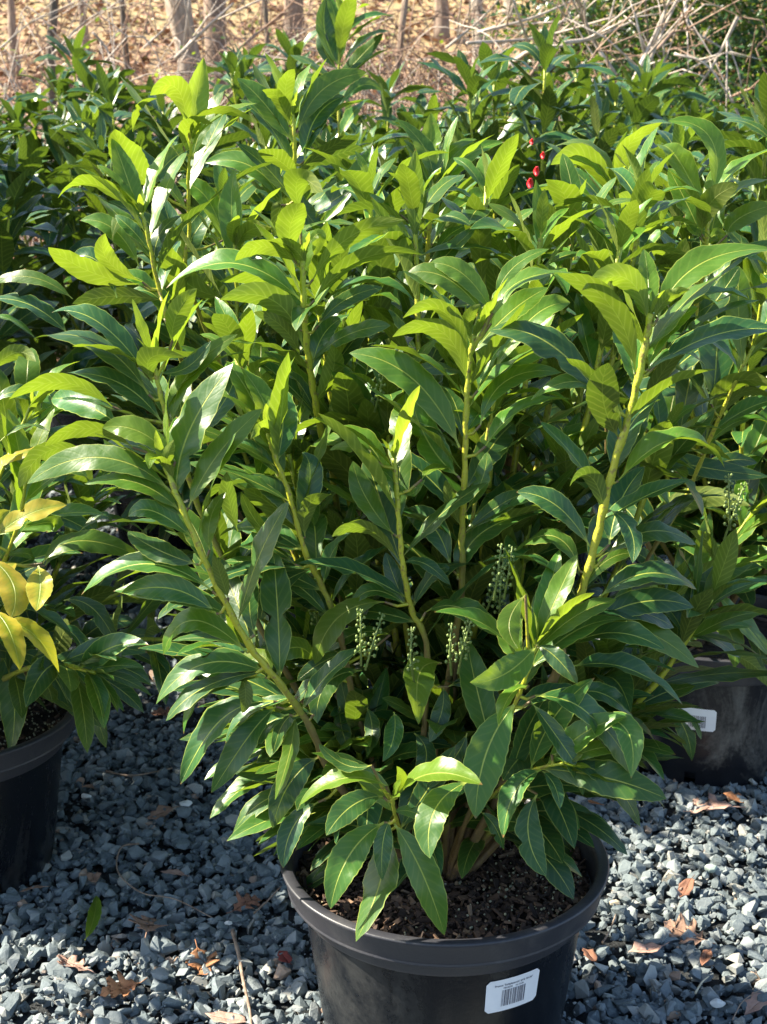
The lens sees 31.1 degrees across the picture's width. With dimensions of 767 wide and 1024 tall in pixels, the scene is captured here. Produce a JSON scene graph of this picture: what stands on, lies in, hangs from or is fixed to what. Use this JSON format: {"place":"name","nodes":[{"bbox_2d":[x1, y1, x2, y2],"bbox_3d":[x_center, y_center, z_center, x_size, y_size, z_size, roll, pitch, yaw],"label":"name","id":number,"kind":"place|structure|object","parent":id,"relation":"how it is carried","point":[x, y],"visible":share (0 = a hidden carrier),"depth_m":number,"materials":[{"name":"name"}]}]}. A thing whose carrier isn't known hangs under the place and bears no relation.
{"place":"outdoors","nodes":[
{"label":"outdoors","id":0,"kind":"place"},
{"bbox_2d":[0,444,766,1023],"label":"gravel","id":1,"kind":"structure","parent":0,"point":[636,872],"depth_m":2.25,"materials":[{"name":"gravel"}]},
{"bbox_2d":[20,885,47,891],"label":"fallen leaf","id":2,"kind":"object","parent":1,"relation":"on","point":[35,886],"visible":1,"depth_m":2.29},
{"bbox_2d":[0,131,73,359],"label":"potted shrub","id":3,"kind":"object","parent":1,"relation":"on","point":[21,333],"visible":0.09,"depth_m":4.19,"materials":[{"name":"green plant"}]},
{"bbox_2d":[0,126,123,496],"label":"potted shrub","id":4,"kind":"object","parent":1,"relation":"on","point":[18,177],"visible":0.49,"depth_m":2.79,"materials":[{"name":"green plant"}]},
{"bbox_2d":[57,954,95,973],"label":"fallen leaf","id":5,"kind":"object","parent":1,"relation":"on","point":[71,961],"visible":1,"depth_m":2.08,"materials":[{"name":"plant"}]},
{"bbox_2d":[81,793,90,798],"bbox_3d":[-0.561,0.536,2.600,0.020,0.010,0.013,11,18,35],"label":"pebble","id":6,"kind":"object","parent":1,"relation":"on","point":[84,796],"visible":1,"depth_m":2.60,"materials":[{"name":"stone"}]},
{"bbox_2d":[82,784,94,788],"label":"fallen leaf","id":7,"kind":"object","parent":1,"relation":"on","point":[89,785],"visible":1,"depth_m":2.64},
{"bbox_2d":[0,25,185,474],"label":"potted shrub","id":8,"kind":"object","parent":1,"relation":"on","point":[32,105],"visible":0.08,"depth_m":4.88,"materials":[{"name":"green plant"}]},
{"bbox_2d":[85,895,101,939],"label":"fallen leaf","id":9,"kind":"object","parent":1,"relation":"on","point":[94,914],"visible":1,"depth_m":2.19,"materials":[{"name":"plant"}]},
{"bbox_2d":[86,871,100,884],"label":"fallen leaf","id":10,"kind":"object","parent":1,"relation":"on","point":[92,877],"visible":1,"depth_m":2.32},
{"bbox_2d":[100,969,146,997],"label":"fallen leaf","id":11,"kind":"object","parent":1,"relation":"on","point":[123,986],"visible":1,"depth_m":2.02,"materials":[{"name":"plant"}]},
{"bbox_2d":[7,61,256,573],"bbox_3d":[-0.646,-0.539,3.933,0.926,1.413,0.956,0,15,-1],"label":"potted shrub","id":12,"kind":"object","parent":1,"relation":"on","point":[85,127],"visible":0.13,"depth_m":3.78,"materials":[{"name":"green plant"}]},
{"bbox_2d":[105,768,172,776],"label":"twig","id":13,"kind":"object","parent":1,"relation":"on","point":[115,773],"visible":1,"depth_m":2.69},
{"bbox_2d":[128,914,167,937],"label":"fallen leaf","id":14,"kind":"object","parent":1,"relation":"on","point":[149,926],"visible":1,"depth_m":2.18,"materials":[{"name":"plant"}]},
{"bbox_2d":[151,706,169,715],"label":"fallen leaf","id":15,"kind":"object","parent":1,"relation":"on","point":[160,711],"visible":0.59,"depth_m":2.99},
{"bbox_2d":[147,805,178,819],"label":"fallen leaf","id":16,"kind":"object","parent":1,"relation":"on","point":[159,811],"visible":1,"depth_m":2.54,"materials":[{"name":"plant"}]},
{"bbox_2d":[116,843,212,917],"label":"twig","id":17,"kind":"object","parent":1,"relation":"on","point":[145,893],"visible":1,"depth_m":2.27,"materials":[{"name":"wood"}]},
{"bbox_2d":[160,869,189,876],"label":"fallen leaf","id":18,"kind":"object","parent":1,"relation":"on","point":[175,871],"visible":1,"depth_m":2.33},
{"bbox_2d":[179,800,191,806],"bbox_3d":[-0.368,0.543,2.571,0.025,0.015,0.019,0,15,0],"label":"pebble","id":19,"kind":"object","parent":1,"relation":"on","point":[187,803],"visible":1,"depth_m":2.56,"materials":[{"name":"stone"}]},
{"bbox_2d":[185,939,219,974],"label":"fallen leaf","id":20,"kind":"object","parent":1,"relation":"on","point":[210,962],"visible":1,"depth_m":2.08,"materials":[{"name":"plant"}]},
{"bbox_2d":[205,1011,245,1023],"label":"fallen leaf","id":21,"kind":"object","parent":1,"relation":"on","point":[220,1016],"visible":1,"depth_m":1.95,"materials":[{"name":"plant"}]},
{"bbox_2d":[230,929,252,1023],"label":"twig","id":22,"kind":"object","parent":1,"relation":"on","point":[233,934],"visible":1,"depth_m":2.04,"materials":[{"name":"wood"}]},
{"bbox_2d":[226,890,260,913],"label":"fallen leaf","id":23,"kind":"object","parent":1,"relation":"on","point":[247,900],"visible":1,"depth_m":2.24,"materials":[{"name":"plant"}]},
{"bbox_2d":[253,886,281,913],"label":"twig","id":24,"kind":"object","parent":1,"relation":"on","point":[260,907],"visible":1,"depth_m":2.22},
{"bbox_2d":[277,951,291,964],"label":"fallen leaf","id":25,"kind":"object","parent":1,"relation":"on","point":[285,957],"visible":1,"depth_m":2.09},
{"bbox_2d":[169,0,445,535],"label":"potted shrub","id":26,"kind":"object","parent":1,"relation":"on","point":[337,21],"visible":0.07,"depth_m":3.34,"materials":[{"name":"green plant"}]},
{"bbox_2d":[437,77,556,260],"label":"potted shrub","id":27,"kind":"object","parent":1,"relation":"on","point":[504,106],"depth_m":5.19,"materials":[{"name":"green plant"}]},
{"bbox_2d":[359,12,672,601],"bbox_3d":[0.357,-0.469,3.518,1.011,1.493,0.979,7,17,26],"label":"potted shrub","id":28,"kind":"object","parent":1,"relation":"on","point":[562,102],"visible":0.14,"depth_m":3.30,"materials":[{"name":"green plant"}]},
{"bbox_2d":[582,948,597,962],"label":"fallen leaf","id":29,"kind":"object","parent":1,"relation":"on","point":[590,954],"visible":1,"depth_m":2.10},
{"bbox_2d":[457,37,754,308],"bbox_3d":[0.716,-0.744,4.480,1.033,1.526,1.000,-8,17,-28],"label":"potted shrub","id":30,"kind":"object","parent":1,"relation":"on","point":[642,108],"visible":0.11,"depth_m":4.29,"materials":[{"name":"green plant"}]},
{"bbox_2d":[601,914,615,943],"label":"twig","id":31,"kind":"object","parent":1,"relation":"on","point":[606,936],"visible":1,"depth_m":2.15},
{"bbox_2d":[610,899,619,905],"bbox_3d":[0.375,0.633,2.235,0.018,0.010,0.012,0,15,0],"label":"pebble","id":32,"kind":"object","parent":1,"relation":"on","point":[615,901],"visible":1,"depth_m":2.23,"materials":[{"name":"beige stone"}]},
{"bbox_2d":[629,941,668,952],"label":"fallen leaf","id":33,"kind":"object","parent":1,"relation":"on","point":[638,947],"visible":1,"depth_m":2.12,"materials":[{"name":"plant"}]},
{"bbox_2d":[678,875,694,896],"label":"fallen leaf","id":34,"kind":"object","parent":1,"relation":"on","point":[687,884],"visible":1,"depth_m":2.29,"materials":[{"name":"plant"}]},
{"bbox_2d":[664,912,715,944],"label":"fallen leaf","id":35,"kind":"object","parent":1,"relation":"on","point":[679,927],"visible":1,"depth_m":2.17,"materials":[{"name":"plant"}]},
{"bbox_2d":[694,976,708,993],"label":"twig","id":36,"kind":"object","parent":1,"relation":"on","point":[698,987],"visible":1,"depth_m":2.01,"materials":[{"name":"wood"}]},
{"bbox_2d":[700,948,712,964],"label":"fallen leaf","id":37,"kind":"object","parent":1,"relation":"on","point":[706,955],"visible":1,"depth_m":2.09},
{"bbox_2d":[704,864,717,872],"bbox_3d":[0.556,0.604,2.341,0.023,0.013,0.018,0,15,0],"label":"pebble","id":38,"kind":"object","parent":1,"relation":"on","point":[710,868],"visible":1,"depth_m":2.34,"materials":[{"name":"stone"}]},
{"bbox_2d":[690,793,745,812],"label":"fallen leaf","id":39,"kind":"object","parent":1,"relation":"on","point":[714,802],"visible":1,"depth_m":2.57,"materials":[{"name":"plant"}]},
{"bbox_2d":[710,998,725,1007],"bbox_3d":[0.478,0.703,1.976,0.023,0.012,0.016,0,15,0],"label":"pebble","id":40,"kind":"object","parent":1,"relation":"on","point":[716,1003],"visible":1,"depth_m":1.97,"materials":[{"name":"stone"}]},
{"bbox_2d":[698,87,766,595],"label":"potted shrub","id":41,"kind":"object","parent":1,"relation":"on","point":[743,174],"visible":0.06,"depth_m":3.34,"materials":[{"name":"green plant"}]},
{"bbox_2d":[724,791,743,802],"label":"fallen leaf","id":42,"kind":"object","parent":1,"relation":"on","point":[731,795],"visible":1,"depth_m":2.60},
{"bbox_2d":[732,989,761,1019],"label":"twig","id":43,"kind":"object","parent":1,"relation":"on","point":[742,1002],"visible":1,"depth_m":1.97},
{"bbox_2d":[0,0,766,1023],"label":"ground","id":44,"kind":"structure","parent":0,"point":[590,934],"depth_m":2.60,"materials":[{"name":"soil"}]},
{"bbox_2d":[7,0,22,79],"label":"tree","id":45,"kind":"object","parent":44,"relation":"on","point":[11,18],"visible":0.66,"depth_m":14.18,"materials":[{"name":"brown plant"}]},
{"bbox_2d":[0,111,52,295],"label":"potted shrub","id":46,"kind":"object","parent":44,"relation":"on","point":[14,145],"visible":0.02,"depth_m":5.17,"materials":[{"name":"green plant"}]},
{"bbox_2d":[46,0,68,286],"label":"tree","id":47,"kind":"object","parent":44,"relation":"on","point":[53,6],"visible":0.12,"depth_m":7.75,"materials":[{"name":"brown plant"}]},
{"bbox_2d":[0,133,119,491],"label":"potted shrub","id":48,"kind":"object","parent":44,"relation":"on","point":[11,287],"visible":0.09,"depth_m":3.64,"materials":[{"name":"green plant"}]},
{"bbox_2d":[77,0,90,51],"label":"tree","id":49,"kind":"object","parent":44,"relation":"on","point":[86,33],"visible":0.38,"depth_m":15.12,"materials":[{"name":"brown plant"}]},
{"bbox_2d":[0,269,223,893],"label":"potted shrub","id":50,"kind":"object","parent":44,"relation":"on","point":[49,699],"visible":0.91,"depth_m":2.10,"materials":[{"name":"green plant"}]},
{"bbox_2d":[119,0,131,116],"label":"tree","id":51,"kind":"object","parent":44,"relation":"on","point":[122,16],"visible":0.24,"depth_m":9.07,"materials":[{"name":"brown plant"}]},
{"bbox_2d":[0,0,349,241],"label":"bramble","id":52,"kind":"object","parent":44,"relation":"on","point":[126,7],"visible":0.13,"depth_m":8.12,"materials":[{"name":"brown plant"}]},
{"bbox_2d":[0,0,358,357],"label":"bramble","id":53,"kind":"object","parent":44,"relation":"on","point":[96,18],"visible":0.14,"depth_m":6.78,"materials":[{"name":"brown plant"}]},
{"bbox_2d":[31,0,78,59],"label":"dead branch","id":54,"kind":"object","parent":53,"relation":"attached to","point":[43,48],"visible":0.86,"depth_m":7.03,"materials":[{"name":"wood"}]},
{"bbox_2d":[0,0,120,48],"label":"dead branch","id":55,"kind":"object","parent":53,"relation":"attached to","point":[22,28],"visible":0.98,"depth_m":6.52,"materials":[{"name":"wood"}]},
{"bbox_2d":[54,0,163,53],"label":"dead branch","id":56,"kind":"object","parent":53,"relation":"attached to","point":[73,32],"visible":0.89,"depth_m":6.80,"materials":[{"name":"wood"}]},
{"bbox_2d":[92,27,142,81],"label":"dead branch","id":57,"kind":"object","parent":53,"relation":"on","point":[100,41],"visible":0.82,"depth_m":6.91,"materials":[{"name":"wood"}]},
{"bbox_2d":[143,0,180,48],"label":"dead branch","id":58,"kind":"object","parent":53,"relation":"attached to","point":[157,35],"visible":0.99,"depth_m":7.18,"materials":[{"name":"wood"}]},
{"bbox_2d":[174,0,263,60],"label":"dead branch","id":59,"kind":"object","parent":53,"relation":"attached to","point":[184,49],"visible":0.99,"depth_m":6.59,"materials":[{"name":"wood"}]},
{"bbox_2d":[164,0,201,213],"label":"tree","id":60,"kind":"object","parent":44,"relation":"on","point":[180,13],"visible":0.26,"depth_m":8.93,"materials":[{"name":"brown plant"}]},
{"bbox_2d":[32,46,400,208],"bbox_3d":[-0.847,-1.734,7.656,2.312,1.650,1.720,0,15,0],"label":"bramble","id":61,"kind":"object","parent":44,"relation":"on","point":[253,124],"visible":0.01,"depth_m":7.40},
{"bbox_2d":[203,0,231,132],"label":"tree","id":62,"kind":"object","parent":44,"relation":"on","point":[208,43],"visible":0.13,"depth_m":9.79,"materials":[{"name":"brown plant"}]},
{"bbox_2d":[0,0,507,245],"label":"bramble","id":63,"kind":"object","parent":44,"relation":"on","point":[41,68],"visible":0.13,"depth_m":9.05,"materials":[{"name":"plant"}]},
{"bbox_2d":[263,0,269,75],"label":"tree","id":64,"kind":"object","parent":44,"relation":"on","point":[265,14],"visible":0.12,"depth_m":8.49,"materials":[{"name":"brown plant"}]},
{"bbox_2d":[157,28,377,206],"bbox_3d":[-0.389,-0.956,5.125,1.018,1.601,1.024,8,17,27],"label":"potted shrub","id":65,"kind":"object","parent":44,"relation":"on","point":[232,66],"visible":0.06,"depth_m":4.91,"materials":[{"name":"green plant"}]},
{"bbox_2d":[4,0,532,210],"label":"bramble","id":66,"kind":"object","parent":44,"relation":"on","point":[293,30],"visible":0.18,"depth_m":8.03,"materials":[{"name":"beige plant"}]},
{"bbox_2d":[238,0,316,49],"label":"dead branch","id":67,"kind":"object","parent":66,"relation":"attached to","point":[273,22],"visible":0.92,"depth_m":7.61,"materials":[{"name":"wood"}]},
{"bbox_2d":[275,9,406,52],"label":"dead branch","id":68,"kind":"object","parent":66,"relation":"attached to","point":[296,38],"visible":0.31,"depth_m":7.64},
{"bbox_2d":[93,0,447,146],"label":"bramble","id":69,"kind":"object","parent":44,"relation":"on","point":[256,22],"visible":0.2,"depth_m":9.91,"materials":[{"name":"brown plant"}]},
{"bbox_2d":[48,53,509,698],"bbox_3d":[-0.208,-0.160,2.666,1.001,1.337,1.444,0,15,0],"label":"potted shrub","id":70,"kind":"object","parent":44,"relation":"on","point":[170,245],"visible":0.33,"depth_m":2.12,"materials":[{"name":"green plant"}]},
{"bbox_2d":[279,0,302,131],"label":"tree","id":71,"kind":"object","parent":44,"relation":"on","point":[300,24],"visible":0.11,"depth_m":10.82,"materials":[{"name":"brown plant"}]},
{"bbox_2d":[164,0,547,141],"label":"bramble","id":72,"kind":"object","parent":44,"relation":"on","point":[290,30],"visible":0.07,"depth_m":8.51,"materials":[{"name":"plant"}]},
{"bbox_2d":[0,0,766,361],"bbox_3d":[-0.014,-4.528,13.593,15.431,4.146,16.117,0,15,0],"label":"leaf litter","id":73,"kind":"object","parent":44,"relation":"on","point":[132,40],"visible":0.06,"depth_m":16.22,"materials":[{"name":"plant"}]},
{"bbox_2d":[334,0,766,131],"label":"bramble","id":74,"kind":"object","parent":73,"relation":"on","point":[594,54],"visible":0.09,"depth_m":6.06,"materials":[{"name":"plant"}]},
{"bbox_2d":[623,0,696,78],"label":"dead branch","id":75,"kind":"object","parent":74,"relation":"attached to","point":[648,47],"visible":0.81,"depth_m":5.58,"materials":[{"name":"wood"}]},
{"bbox_2d":[566,0,677,65],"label":"dead branch","id":76,"kind":"object","parent":75,"relation":"on","point":[651,54],"visible":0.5,"depth_m":5.58,"materials":[{"name":"wood"}]},
{"bbox_2d":[636,0,687,83],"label":"dead branch","id":77,"kind":"object","parent":75,"relation":"attached to","point":[664,60],"visible":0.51,"depth_m":5.63,"materials":[{"name":"wood"}]},
{"bbox_2d":[657,0,739,49],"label":"dead branch","id":78,"kind":"object","parent":74,"relation":"attached to","point":[662,43],"visible":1,"depth_m":5.42,"materials":[{"name":"wood"}]},
{"bbox_2d":[449,0,719,125],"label":"bramble","id":79,"kind":"object","parent":73,"relation":"on","point":[498,46],"visible":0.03,"depth_m":5.88,"materials":[{"name":"wood"}]},
{"bbox_2d":[530,0,575,75],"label":"dead branch","id":80,"kind":"object","parent":79,"relation":"attached to","point":[538,63],"visible":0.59,"depth_m":6.17,"materials":[{"name":"wood"}]},
{"bbox_2d":[572,0,616,74],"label":"dead branch","id":81,"kind":"object","parent":79,"relation":"attached to","point":[590,33],"visible":0.8,"depth_m":5.85,"materials":[{"name":"wood"}]},
{"bbox_2d":[114,2,654,130],"bbox_3d":[0.362,-2.161,7.979,3.234,1.924,2.023,5,16,20],"label":"bramble","id":82,"kind":"object","parent":44,"relation":"on","point":[438,79],"visible":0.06,"depth_m":7.81,"materials":[{"name":"plant"}]},
{"bbox_2d":[9,133,766,1023],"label":"potted shrub","id":83,"kind":"object","parent":44,"relation":"on","point":[435,829],"visible":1,"depth_m":1.65,"materials":[{"name":"green plant"}]},
{"bbox_2d":[389,0,408,129],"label":"tree","id":84,"kind":"object","parent":44,"relation":"on","point":[403,14],"visible":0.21,"depth_m":8.11,"materials":[{"name":"brown plant"}]},
{"bbox_2d":[298,62,527,455],"bbox_3d":[0.103,-0.683,4.401,0.936,1.449,0.941,11,19,36],"label":"potted shrub","id":85,"kind":"object","parent":44,"relation":"on","point":[380,128],"visible":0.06,"depth_m":4.25,"materials":[{"name":"green plant"}]},
{"bbox_2d":[433,0,450,42],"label":"tree","id":86,"kind":"object","parent":44,"relation":"on","point":[441,22],"visible":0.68,"depth_m":16.02,"materials":[{"name":"brown plant"}]},
{"bbox_2d":[445,0,498,48],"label":"dead branch","id":87,"kind":"object","parent":44,"relation":"on","point":[458,37],"visible":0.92,"depth_m":6.62,"materials":[{"name":"wood"}]},
{"bbox_2d":[471,0,487,78],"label":"tree","id":88,"kind":"object","parent":44,"relation":"on","point":[478,17],"visible":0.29,"depth_m":14.12,"materials":[{"name":"brown plant"}]},
{"bbox_2d":[312,0,651,128],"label":"bramble","id":89,"kind":"object","parent":44,"relation":"on","point":[442,61],"visible":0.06,"depth_m":9.08,"materials":[{"name":"plant"}]},
{"bbox_2d":[502,0,515,19],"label":"tree","id":90,"kind":"object","parent":44,"relation":"on","point":[506,4],"visible":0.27,"depth_m":16.93,"materials":[{"name":"brown plant"}]},
{"bbox_2d":[296,0,747,131],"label":"bramble","id":91,"kind":"object","parent":44,"relation":"on","point":[401,55],"visible":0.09,"depth_m":6.86,"materials":[{"name":"plant"}]},
{"bbox_2d":[456,0,766,159],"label":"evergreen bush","id":92,"kind":"object","parent":44,"relation":"on","point":[737,38],"visible":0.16,"depth_m":6.52,"materials":[{"name":"brown plant"}]},
{"bbox_2d":[499,0,572,66],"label":"dead branch","id":93,"kind":"object","parent":92,"relation":"on","point":[521,55],"visible":0.46,"depth_m":5.76,"materials":[{"name":"wood"}]},
{"bbox_2d":[466,0,615,44],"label":"dead branch","id":94,"kind":"object","parent":92,"relation":"attached to","point":[508,40],"visible":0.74,"depth_m":5.97,"materials":[{"name":"wood"}]},
{"bbox_2d":[506,0,602,109],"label":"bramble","id":95,"kind":"object","parent":92,"relation":"on","point":[558,52],"visible":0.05,"depth_m":6.94,"materials":[{"name":"brown plant"}]},
{"bbox_2d":[477,0,633,33],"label":"dead branch","id":96,"kind":"object","parent":92,"relation":"attached to","point":[507,24],"visible":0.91,"depth_m":6.14,"materials":[{"name":"wood"}]},
{"bbox_2d":[613,0,626,62],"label":"tree","id":97,"kind":"object","parent":44,"relation":"on","point":[619,24],"visible":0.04,"depth_m":15.09,"materials":[{"name":"brown plant"}]},
{"bbox_2d":[504,72,766,785],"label":"potted shrub","id":98,"kind":"object","parent":44,"relation":"on","point":[726,741],"visible":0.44,"depth_m":2.39,"materials":[{"name":"plant"}]},
{"bbox_2d":[527,139,544,187],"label":"berries","id":99,"kind":"object","parent":98,"relation":"hanging from","point":[536,173],"visible":0.99,"depth_m":2.48,"materials":[{"name":"red plant"}]},
{"bbox_2d":[584,59,750,206],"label":"potted shrub","id":100,"kind":"object","parent":44,"relation":"on","point":[684,97],"visible":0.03,"depth_m":5.19,"materials":[{"name":"green plant"}]},
{"bbox_2d":[628,0,766,160],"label":"evergreen bush","id":101,"kind":"object","parent":44,"relation":"on","point":[731,80],"visible":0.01,"depth_m":6.04,"materials":[{"name":"green plant"}]},
{"bbox_2d":[669,16,746,111],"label":"dead branch","id":102,"kind":"object","parent":101,"relation":"attached to","point":[726,43],"visible":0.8,"depth_m":5.57,"materials":[{"name":"wood"}]},
{"bbox_2d":[683,0,739,114],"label":"dead branch","id":103,"kind":"object","parent":101,"relation":"attached to","point":[696,31],"visible":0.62,"depth_m":5.73,"materials":[{"name":"wood"}]},
{"bbox_2d":[674,51,761,114],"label":"dead branch","id":104,"kind":"object","parent":101,"relation":"attached to","point":[705,64],"visible":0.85,"depth_m":5.51,"materials":[{"name":"wood"}]},
{"bbox_2d":[731,29,758,97],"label":"dead branch","id":105,"kind":"object","parent":101,"relation":"attached to","point":[746,89],"visible":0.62,"depth_m":5.30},
{"bbox_2d":[744,992,766,1014],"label":"fallen leaf","id":106,"kind":"object","parent":44,"relation":"on","point":[753,1004],"visible":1,"depth_m":1.98,"materials":[{"name":"plant"}]},
{"bbox_2d":[561,0,684,44],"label":"dead branch","id":107,"kind":"object","parent":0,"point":[601,31],"visible":0.94,"depth_m":5.62,"materials":[{"name":"wood"}]}
]}

